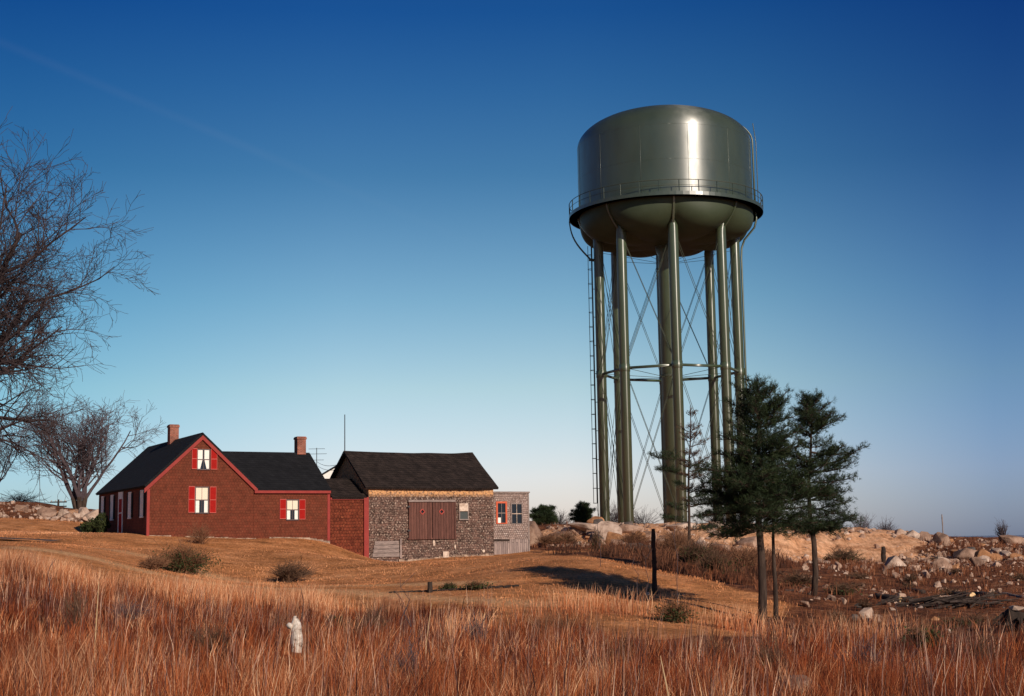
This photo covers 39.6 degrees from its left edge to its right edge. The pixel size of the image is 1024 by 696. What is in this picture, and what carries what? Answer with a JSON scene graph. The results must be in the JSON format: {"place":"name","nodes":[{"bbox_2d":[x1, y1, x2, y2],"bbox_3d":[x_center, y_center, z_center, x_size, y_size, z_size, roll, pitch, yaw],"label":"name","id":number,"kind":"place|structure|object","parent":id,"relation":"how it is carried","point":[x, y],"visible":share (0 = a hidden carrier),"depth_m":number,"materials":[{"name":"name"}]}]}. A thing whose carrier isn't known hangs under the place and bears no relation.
{"place":"outdoors","nodes":[
{"label":"outdoors","id":0,"kind":"place"},
{"bbox_2d":[0,501,1023,695],"bbox_3d":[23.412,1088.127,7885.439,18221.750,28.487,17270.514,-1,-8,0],"label":"ground","id":1,"kind":"structure","parent":0,"point":[824,541],"depth_m":62.02,"materials":[{"name":"plant"}]},
{"bbox_2d":[14,505,28,511],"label":"boulder","id":2,"kind":"object","parent":1,"relation":"on","point":[19,507],"visible":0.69,"depth_m":111.12,"materials":[{"name":"stone"}]},
{"bbox_2d":[0,414,44,481],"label":"maple tree","id":3,"kind":"object","parent":1,"relation":"on","point":[5,463],"visible":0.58,"depth_m":125.41,"materials":[{"name":"brown plant"}]},
{"bbox_2d":[0,489,46,501],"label":"bush","id":4,"kind":"object","parent":1,"relation":"on","point":[16,499],"visible":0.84,"depth_m":127.26,"materials":[{"name":"plant"}]},
{"bbox_2d":[37,507,56,516],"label":"boulder","id":5,"kind":"object","parent":1,"relation":"on","point":[49,512],"visible":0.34,"depth_m":109.26,"materials":[{"name":"stone"}]},
{"bbox_2d":[56,581,88,629],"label":"bush","id":6,"kind":"object","parent":1,"relation":"on","point":[68,607],"visible":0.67,"depth_m":29.53,"materials":[{"name":"plant"}]},
{"bbox_2d":[0,106,157,509],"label":"maple tree","id":7,"kind":"object","parent":1,"relation":"on","point":[13,320],"visible":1,"depth_m":51.86,"materials":[{"name":"brown plant"}]},
{"bbox_2d":[78,507,89,516],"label":"boulder","id":8,"kind":"object","parent":1,"relation":"on","point":[83,510],"visible":0.41,"depth_m":111.13,"materials":[{"name":"stone"}]},
{"bbox_2d":[4,379,165,508],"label":"maple tree","id":9,"kind":"object","parent":1,"relation":"on","point":[78,497],"visible":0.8,"depth_m":121.09,"materials":[{"name":"brown plant"}]},
{"bbox_2d":[78,518,96,532],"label":"evergreen bush","id":10,"kind":"object","parent":1,"relation":"on","point":[86,527],"visible":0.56,"depth_m":92.33,"materials":[{"name":"green plant"}]},
{"bbox_2d":[84,509,98,519],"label":"boulder","id":11,"kind":"object","parent":1,"relation":"on","point":[92,514],"visible":0.56,"depth_m":108.07,"materials":[{"name":"stone"}]},
{"bbox_2d":[90,512,111,532],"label":"evergreen bush","id":12,"kind":"object","parent":1,"relation":"on","point":[101,522],"visible":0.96,"depth_m":89.05,"materials":[{"name":"green plant"}]},
{"bbox_2d":[104,597,151,622],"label":"bush","id":13,"kind":"object","parent":1,"relation":"on","point":[131,608],"visible":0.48,"depth_m":35.39,"materials":[{"name":"plant"}]},
{"bbox_2d":[136,553,171,570],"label":"bush","id":14,"kind":"object","parent":1,"relation":"on","point":[153,564],"visible":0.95,"depth_m":61.19,"materials":[{"name":"plant"}]},
{"bbox_2d":[144,534,223,573],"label":"bush","id":15,"kind":"object","parent":1,"relation":"on","point":[189,562],"visible":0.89,"depth_m":65.46,"materials":[{"name":"green plant"}]},
{"bbox_2d":[182,521,217,543],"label":"weeds","id":16,"kind":"object","parent":1,"relation":"on","point":[200,538],"visible":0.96,"depth_m":80.25,"materials":[{"name":"plant"}]},
{"bbox_2d":[180,614,237,654],"bbox_3d":[-5.806,5.522,27.511,1.095,0.934,0.876,-1,-8,0],"label":"bush","id":17,"kind":"object","parent":1,"relation":"on","point":[203,640],"visible":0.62,"depth_m":27.43,"materials":[{"name":"plant"}]},
{"bbox_2d":[96,424,368,556],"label":"farmhouse","id":18,"kind":"object","parent":1,"relation":"on","point":[172,484],"visible":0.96,"depth_m":86.24,"materials":[{"name":"red"}]},
{"bbox_2d":[110,495,113,520],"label":"window","id":19,"kind":"structure","parent":18,"relation":"in","point":[111,497],"depth_m":90.48,"materials":[{"name":"white paint"}]},
{"bbox_2d":[117,492,122,532],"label":"front door","id":20,"kind":"structure","parent":18,"relation":"in","point":[120,494],"depth_m":88.30,"materials":[{"name":"red paint"}]},
{"bbox_2d":[127,492,131,518],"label":"window","id":21,"kind":"structure","parent":18,"relation":"in","point":[129,493],"depth_m":86.30,"materials":[{"name":"white paint"}]},
{"bbox_2d":[139,490,143,517],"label":"window","id":22,"kind":"structure","parent":18,"relation":"in","point":[141,491],"depth_m":83.72,"materials":[{"name":"white paint"}]},
{"bbox_2d":[194,487,208,513],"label":"window","id":23,"kind":"structure","parent":18,"relation":"in","point":[201,493],"depth_m":84.11,"materials":[{"name":"grey paint"}]},
{"bbox_2d":[197,449,209,469],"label":"window","id":24,"kind":"structure","parent":18,"relation":"in","point":[203,455],"depth_m":84.46,"materials":[{"name":"grey paint"}]},
{"bbox_2d":[286,499,298,519],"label":"window","id":25,"kind":"structure","parent":18,"relation":"in","point":[292,505],"depth_m":86.67,"materials":[{"name":"glass"}]},
{"bbox_2d":[268,601,306,632],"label":"bush","id":26,"kind":"object","parent":1,"relation":"on","point":[283,626],"visible":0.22,"depth_m":39.35,"materials":[{"name":"plant"}]},
{"bbox_2d":[263,552,322,582],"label":"bush","id":27,"kind":"object","parent":1,"relation":"on","point":[289,573],"visible":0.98,"depth_m":65.49,"materials":[{"name":"plant"}]},
{"bbox_2d":[286,590,303,652],"bbox_3d":[-4.643,5.973,30.457,0.341,1.702,0.271,7,-11,-45],"label":"fire hydrant","id":28,"kind":"object","parent":1,"relation":"on","point":[293,627],"visible":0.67,"depth_m":30.38,"materials":[{"name":"white metal"}]},
{"bbox_2d":[322,466,335,478],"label":"white house","id":29,"kind":"structure","parent":1,"relation":"on","point":[327,474],"depth_m":149.56,"materials":[{"name":"paint"}]},
{"bbox_2d":[321,609,352,628],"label":"bush","id":30,"kind":"object","parent":1,"relation":"on","point":[333,619],"visible":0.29,"depth_m":44.16,"materials":[{"name":"brown plant"}]},
{"bbox_2d":[341,616,368,643],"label":"bush","id":31,"kind":"object","parent":1,"relation":"on","point":[356,628],"visible":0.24,"depth_m":32.35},
{"bbox_2d":[351,600,392,631],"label":"bush","id":32,"kind":"object","parent":1,"relation":"on","point":[374,617],"visible":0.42,"depth_m":43.25,"materials":[{"name":"plant"}]},
{"bbox_2d":[374,634,435,689],"bbox_3d":[-1.612,4.802,21.580,0.962,0.903,0.909,-1,-8,0],"label":"bush","id":33,"kind":"object","parent":1,"relation":"on","point":[407,660],"visible":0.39,"depth_m":21.52,"materials":[{"name":"plant"}]},
{"bbox_2d":[330,451,498,561],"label":"barn","id":34,"kind":"structure","parent":1,"relation":"on","point":[423,506],"depth_m":91.48,"materials":[{"name":"stone"}]},
{"bbox_2d":[410,502,431,537],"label":"door","id":35,"kind":"structure","parent":34,"relation":"in","point":[420,512],"depth_m":90.52,"materials":[{"name":"brown wood"}]},
{"bbox_2d":[432,502,453,537],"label":"door","id":36,"kind":"structure","parent":34,"relation":"in","point":[442,512],"depth_m":91.23,"materials":[{"name":"brown wood"}]},
{"bbox_2d":[459,503,468,519],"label":"window","id":37,"kind":"structure","parent":34,"relation":"in","point":[462,506],"depth_m":92.06,"materials":[{"name":"grey"}]},
{"bbox_2d":[438,582,457,588],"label":"bush","id":38,"kind":"object","parent":1,"relation":"on","point":[447,586],"visible":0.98,"depth_m":56.14,"materials":[{"name":"green plant"}]},
{"bbox_2d":[389,584,518,592],"bbox_3d":[-2.275,9.443,55.722,5.116,0.282,0.278,-1,-8,0],"label":"garden edging","id":39,"kind":"object","parent":1,"relation":"on","point":[500,586],"visible":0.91,"depth_m":55.72,"materials":[{"name":"brown wood"}]},
{"bbox_2d":[0,546,937,645],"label":"straw grass","id":40,"kind":"structure","parent":1,"relation":"on","point":[313,601],"depth_m":47.02,"materials":[{"name":"plant"}]},
{"bbox_2d":[459,578,492,589],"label":"bush","id":41,"kind":"object","parent":1,"relation":"on","point":[475,585],"visible":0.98,"depth_m":55.62,"materials":[{"name":"green plant"}]},
{"bbox_2d":[463,606,492,641],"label":"bush","id":42,"kind":"object","parent":1,"relation":"on","point":[474,627],"visible":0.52,"depth_m":37.35,"materials":[{"name":"plant"}]},
{"bbox_2d":[493,491,529,554],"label":"shed","id":43,"kind":"structure","parent":1,"relation":"on","point":[511,523],"depth_m":94.70,"materials":[{"name":"wood"}]},
{"bbox_2d":[496,501,506,523],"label":"window","id":44,"kind":"structure","parent":43,"relation":"in","point":[501,506],"depth_m":94.43,"materials":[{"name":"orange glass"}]},
{"bbox_2d":[511,503,522,523],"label":"window","id":45,"kind":"structure","parent":43,"relation":"in","point":[516,508],"depth_m":94.96,"materials":[{"name":"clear glass"}]},
{"bbox_2d":[0,542,1023,695],"bbox_3d":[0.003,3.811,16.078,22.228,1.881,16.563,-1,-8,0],"label":"tall grass","id":46,"kind":"structure","parent":1,"relation":"on","point":[829,681],"depth_m":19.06,"materials":[{"name":"plant"}]},
{"bbox_2d":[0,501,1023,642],"bbox_3d":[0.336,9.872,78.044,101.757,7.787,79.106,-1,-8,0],"label":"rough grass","id":47,"kind":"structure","parent":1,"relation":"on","point":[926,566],"depth_m":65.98,"materials":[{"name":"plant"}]},
{"bbox_2d":[0,501,1023,605],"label":"rubble","id":48,"kind":"object","parent":1,"relation":"on","point":[806,556],"visible":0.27,"depth_m":86.41,"materials":[{"name":"stone"}]},
{"bbox_2d":[529,521,543,545],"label":"boulder","id":49,"kind":"object","parent":1,"relation":"on","point":[534,529],"visible":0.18,"depth_m":106.42,"materials":[{"name":"stone"}]},
{"bbox_2d":[529,504,558,525],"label":"bush","id":50,"kind":"object","parent":1,"relation":"on","point":[541,514],"visible":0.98,"depth_m":126.51,"materials":[{"name":"green plant"}]},
{"bbox_2d":[526,606,564,633],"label":"bush","id":51,"kind":"object","parent":1,"relation":"on","point":[546,619],"visible":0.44,"depth_m":42.21,"materials":[{"name":"plant"}]},
{"bbox_2d":[533,528,562,546],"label":"bush","id":52,"kind":"object","parent":1,"relation":"on","point":[547,540],"visible":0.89,"depth_m":102.74,"materials":[{"name":"plant"}]},
{"bbox_2d":[557,510,573,523],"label":"bush","id":53,"kind":"object","parent":1,"relation":"on","point":[560,521],"visible":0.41,"depth_m":138.62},
{"bbox_2d":[546,525,585,544],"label":"bush","id":54,"kind":"object","parent":1,"relation":"on","point":[570,538],"visible":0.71,"depth_m":102.76,"materials":[{"name":"brown plant"}]},
{"bbox_2d":[549,612,583,637],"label":"bush","id":55,"kind":"object","parent":1,"relation":"on","point":[562,621],"visible":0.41,"depth_m":41.25,"materials":[{"name":"plant"}]},
{"bbox_2d":[567,500,595,522],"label":"bush","id":56,"kind":"object","parent":1,"relation":"on","point":[582,512],"visible":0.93,"depth_m":132.60,"materials":[{"name":"green plant"}]},
{"bbox_2d":[568,522,596,531],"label":"boulder","id":57,"kind":"object","parent":1,"relation":"on","point":[584,527],"visible":0.6,"depth_m":109.14,"materials":[{"name":"stone"}]},
{"bbox_2d":[588,527,605,551],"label":"bush","id":58,"kind":"object","parent":1,"relation":"on","point":[596,540],"visible":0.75,"depth_m":75.19,"materials":[{"name":"brown plant"}]},
{"bbox_2d":[594,521,621,540],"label":"boulder","id":59,"kind":"object","parent":1,"relation":"on","point":[607,526],"visible":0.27,"depth_m":107.03,"materials":[{"name":"stone"}]},
{"bbox_2d":[592,627,635,664],"bbox_3d":[2.087,6.232,29.401,1.072,1.013,1.049,-1,-8,0],"label":"bush","id":60,"kind":"object","parent":1,"relation":"on","point":[622,651],"visible":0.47,"depth_m":29.38,"materials":[{"name":"plant"}]},
{"bbox_2d":[605,531,622,542],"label":"stone","id":61,"kind":"object","parent":1,"relation":"on","point":[611,535],"visible":0.34,"depth_m":104.34,"materials":[{"name":"beige stone"}]},
{"bbox_2d":[610,499,617,522],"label":"bush","id":62,"kind":"object","parent":1,"relation":"on","point":[612,517],"visible":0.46,"depth_m":140.89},
{"bbox_2d":[619,524,643,533],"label":"boulder","id":63,"kind":"object","parent":1,"relation":"on","point":[627,527],"visible":0.41,"depth_m":108.29,"materials":[{"name":"stone"}]},
{"bbox_2d":[617,527,650,542],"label":"bush","id":64,"kind":"object","parent":1,"relation":"on","point":[638,534],"visible":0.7,"depth_m":102.73,"materials":[{"name":"plant"}]},
{"bbox_2d":[617,505,662,523],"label":"bush","id":65,"kind":"object","parent":1,"relation":"on","point":[641,519],"visible":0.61,"depth_m":138.65,"materials":[{"name":"plant"}]},
{"bbox_2d":[651,529,657,593],"bbox_3d":[5.527,8.450,55.358,0.210,2.805,0.220,-1,-8,0],"label":"wooden post","id":66,"kind":"object","parent":1,"relation":"on","point":[654,564],"visible":0.88,"depth_m":55.30,"materials":[{"name":"brown wood"}]},
{"bbox_2d":[569,105,762,523],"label":"water tower","id":67,"kind":"structure","parent":1,"relation":"on","point":[668,186],"depth_m":127.39,"materials":[{"name":"metal"}]},
{"bbox_2d":[543,533,791,581],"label":"brush","id":68,"kind":"object","parent":1,"relation":"on","point":[662,555],"visible":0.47,"depth_m":71.97,"materials":[{"name":"plant"}]},
{"bbox_2d":[650,525,689,554],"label":"bush","id":69,"kind":"object","parent":1,"relation":"on","point":[679,539],"visible":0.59,"depth_m":76.99,"materials":[{"name":"plant"}]},
{"bbox_2d":[636,592,711,623],"bbox_3d":[5.075,8.236,45.300,2.401,1.109,1.992,-1,-8,0],"label":"bush","id":70,"kind":"object","parent":1,"relation":"on","point":[673,613],"visible":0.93,"depth_m":45.09,"materials":[{"name":"green plant"}]},
{"bbox_2d":[656,523,695,543],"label":"bush","id":71,"kind":"object","parent":1,"relation":"on","point":[676,531],"visible":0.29,"depth_m":99.12,"materials":[{"name":"plant"}]},
{"bbox_2d":[666,522,696,530],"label":"boulder","id":72,"kind":"object","parent":1,"relation":"on","point":[672,527],"visible":0.56,"depth_m":110.53,"materials":[{"name":"stone"}]},
{"bbox_2d":[647,405,725,547],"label":"pine tree","id":73,"kind":"object","parent":1,"relation":"on","point":[693,474],"visible":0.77,"depth_m":81.64,"materials":[{"name":"green plant"}]},
{"bbox_2d":[667,534,726,563],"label":"bush","id":74,"kind":"object","parent":1,"relation":"on","point":[691,554],"visible":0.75,"depth_m":72.86,"materials":[{"name":"brown plant"}]},
{"bbox_2d":[688,627,739,656],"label":"bush","id":75,"kind":"object","parent":1,"relation":"on","point":[711,639],"visible":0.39,"depth_m":33.29,"materials":[{"name":"plant"}]},
{"bbox_2d":[691,544,744,573],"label":"bush","id":76,"kind":"object","parent":1,"relation":"on","point":[711,560],"visible":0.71,"depth_m":68.98,"materials":[{"name":"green plant"}]},
{"bbox_2d":[716,539,768,569],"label":"bush","id":77,"kind":"object","parent":1,"relation":"on","point":[753,556],"visible":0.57,"depth_m":72.98,"materials":[{"name":"plant"}]},
{"bbox_2d":[737,536,756,546],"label":"stone","id":78,"kind":"object","parent":1,"relation":"on","point":[752,541],"visible":0.5,"depth_m":102.60,"materials":[{"name":"stone"}]},
{"bbox_2d":[679,373,844,623],"bbox_3d":[8.679,5.257,49.634,4.944,9.023,5.050,5,-10,-35],"label":"pine tree","id":79,"kind":"object","parent":1,"relation":"on","point":[766,483],"visible":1,"depth_m":49.30,"materials":[{"name":"green plant"}]},
{"bbox_2d":[746,627,792,670],"bbox_3d":[4.606,5.512,25.546,0.890,1.044,0.844,-5,-9,25],"label":"bush","id":80,"kind":"object","parent":1,"relation":"on","point":[764,656],"visible":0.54,"depth_m":25.50,"materials":[{"name":"plant"}]},
{"bbox_2d":[773,675,819,694],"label":"boulder","id":81,"kind":"object","parent":1,"relation":"on","point":[797,681],"visible":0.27,"depth_m":21.35,"materials":[{"name":"stone"}]},
{"bbox_2d":[778,564,820,585],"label":"bush","id":82,"kind":"object","parent":1,"relation":"on","point":[799,578],"visible":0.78,"depth_m":64.94,"materials":[{"name":"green plant"}]},
{"bbox_2d":[783,387,869,595],"bbox_3d":[12.704,5.882,57.723,3.817,8.761,3.137,-1,-8,0],"label":"pine tree","id":83,"kind":"object","parent":1,"relation":"on","point":[813,421],"visible":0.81,"depth_m":57.52,"materials":[{"name":"green plant"}]},
{"bbox_2d":[826,608,848,625],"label":"bush","id":84,"kind":"object","parent":1,"relation":"on","point":[836,616],"visible":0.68,"depth_m":49.07,"materials":[{"name":"plant"}]},
{"bbox_2d":[820,545,867,563],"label":"bush","id":85,"kind":"object","parent":1,"relation":"on","point":[842,555],"visible":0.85,"depth_m":86.70,"materials":[{"name":"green plant"}]},
{"bbox_2d":[822,582,867,594],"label":"bush","id":86,"kind":"object","parent":1,"relation":"on","point":[840,590],"visible":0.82,"depth_m":58.96,"materials":[{"name":"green plant"}]},
{"bbox_2d":[834,580,869,588],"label":"bush","id":87,"kind":"object","parent":1,"relation":"on","point":[854,585],"visible":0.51,"depth_m":66.14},
{"bbox_2d":[845,571,871,578],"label":"bush","id":88,"kind":"object","parent":1,"relation":"on","point":[860,576],"visible":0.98,"depth_m":71.69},
{"bbox_2d":[858,607,873,623],"bbox_3d":[12.739,9.642,51.118,0.517,0.608,0.432,-4,-8,20],"label":"boulder","id":89,"kind":"object","parent":1,"relation":"on","point":[863,611],"visible":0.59,"depth_m":51.02,"materials":[{"name":"stone"}]},
{"bbox_2d":[856,597,876,608],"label":"bush","id":90,"kind":"object","parent":1,"relation":"on","point":[864,604],"visible":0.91,"depth_m":53.54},
{"bbox_2d":[852,511,882,528],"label":"bush","id":91,"kind":"object","parent":1,"relation":"on","point":[863,525],"visible":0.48,"depth_m":138.45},
{"bbox_2d":[830,624,917,671],"bbox_3d":[6.422,5.491,25.468,1.670,1.042,1.173,-4,-8,22],"label":"bush","id":92,"kind":"object","parent":1,"relation":"on","point":[873,657],"visible":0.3,"depth_m":25.44,"materials":[{"name":"plant"}]},
{"bbox_2d":[873,593,901,602],"bbox_3d":[15.140,10.097,57.327,0.372,0.411,1.629,2,-8,-23],"label":"log","id":93,"kind":"object","parent":1,"relation":"on","point":[883,596],"visible":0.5,"depth_m":57.30,"materials":[{"name":"wood"}]},
{"bbox_2d":[875,515,900,529],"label":"bush","id":94,"kind":"object","parent":1,"relation":"on","point":[887,527],"visible":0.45,"depth_m":140.58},
{"bbox_2d":[882,555,906,569],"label":"stone","id":95,"kind":"object","parent":1,"relation":"on","point":[892,560],"visible":0.76,"depth_m":79.24,"materials":[{"name":"stone"}]},
{"bbox_2d":[902,572,920,582],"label":"bush","id":96,"kind":"object","parent":1,"relation":"on","point":[910,578],"visible":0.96,"depth_m":70.01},
{"bbox_2d":[892,617,952,651],"bbox_3d":[10.466,7.320,36.198,1.323,0.968,1.664,1,-8,-13],"label":"bush","id":97,"kind":"object","parent":1,"relation":"on","point":[927,635],"visible":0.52,"depth_m":36.17,"materials":[{"name":"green plant"}]},
{"bbox_2d":[932,532,950,545],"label":"boulder","id":98,"kind":"object","parent":1,"relation":"on","point":[938,537],"visible":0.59,"depth_m":106.61,"materials":[{"name":"stone"}]},
{"bbox_2d":[933,558,952,568],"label":"stone","id":99,"kind":"object","parent":1,"relation":"on","point":[939,564],"visible":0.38,"depth_m":80.02,"materials":[{"name":"stone"}]},
{"bbox_2d":[876,589,1018,609],"bbox_3d":[17.310,9.809,55.305,6.337,0.849,2.500,-1,-8,0],"label":"brush pile","id":100,"kind":"object","parent":1,"relation":"on","point":[955,600],"visible":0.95,"depth_m":54.81,"materials":[{"name":"brown plant"}]},
{"bbox_2d":[953,548,976,559],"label":"boulder","id":101,"kind":"object","parent":1,"relation":"on","point":[965,553],"visible":0.5,"depth_m":93.42,"materials":[{"name":"stone"}]},
{"bbox_2d":[939,609,1000,627],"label":"bush","id":102,"kind":"object","parent":1,"relation":"on","point":[975,618],"visible":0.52,"depth_m":45.07,"materials":[{"name":"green plant"}]},
{"bbox_2d":[969,557,985,565],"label":"stone","id":103,"kind":"object","parent":1,"relation":"on","point":[974,561],"visible":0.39,"depth_m":82.49,"materials":[{"name":"stone"}]},
{"bbox_2d":[974,549,990,556],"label":"boulder","id":104,"kind":"object","parent":1,"relation":"on","point":[980,552],"visible":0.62,"depth_m":90.74,"materials":[{"name":"beige stone"}]},
{"bbox_2d":[954,630,1012,664],"bbox_3d":[9.481,6.078,28.481,1.180,0.913,1.372,-1,-8,0],"label":"bush","id":105,"kind":"object","parent":1,"relation":"on","point":[980,648],"visible":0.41,"depth_m":28.40,"materials":[{"name":"plant"}]},
{"bbox_2d":[993,519,1009,535],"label":"bush","id":106,"kind":"object","parent":1,"relation":"on","point":[1003,528],"visible":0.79,"depth_m":118.88,"materials":[{"name":"plant"}]},
{"bbox_2d":[992,605,1023,630],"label":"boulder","id":107,"kind":"object","parent":1,"relation":"on","point":[1014,613],"visible":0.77,"depth_m":41.98,"materials":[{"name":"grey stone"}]},
{"bbox_2d":[998,535,1023,543],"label":"boulder","id":108,"kind":"object","parent":1,"relation":"on","point":[1006,539],"visible":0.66,"depth_m":106.43,"materials":[{"name":"stone"}]},
{"bbox_2d":[0,0,1023,535],"label":"sky","id":109,"kind":"structure","parent":0,"point":[358,210],"materials":[{"name":"blue"}]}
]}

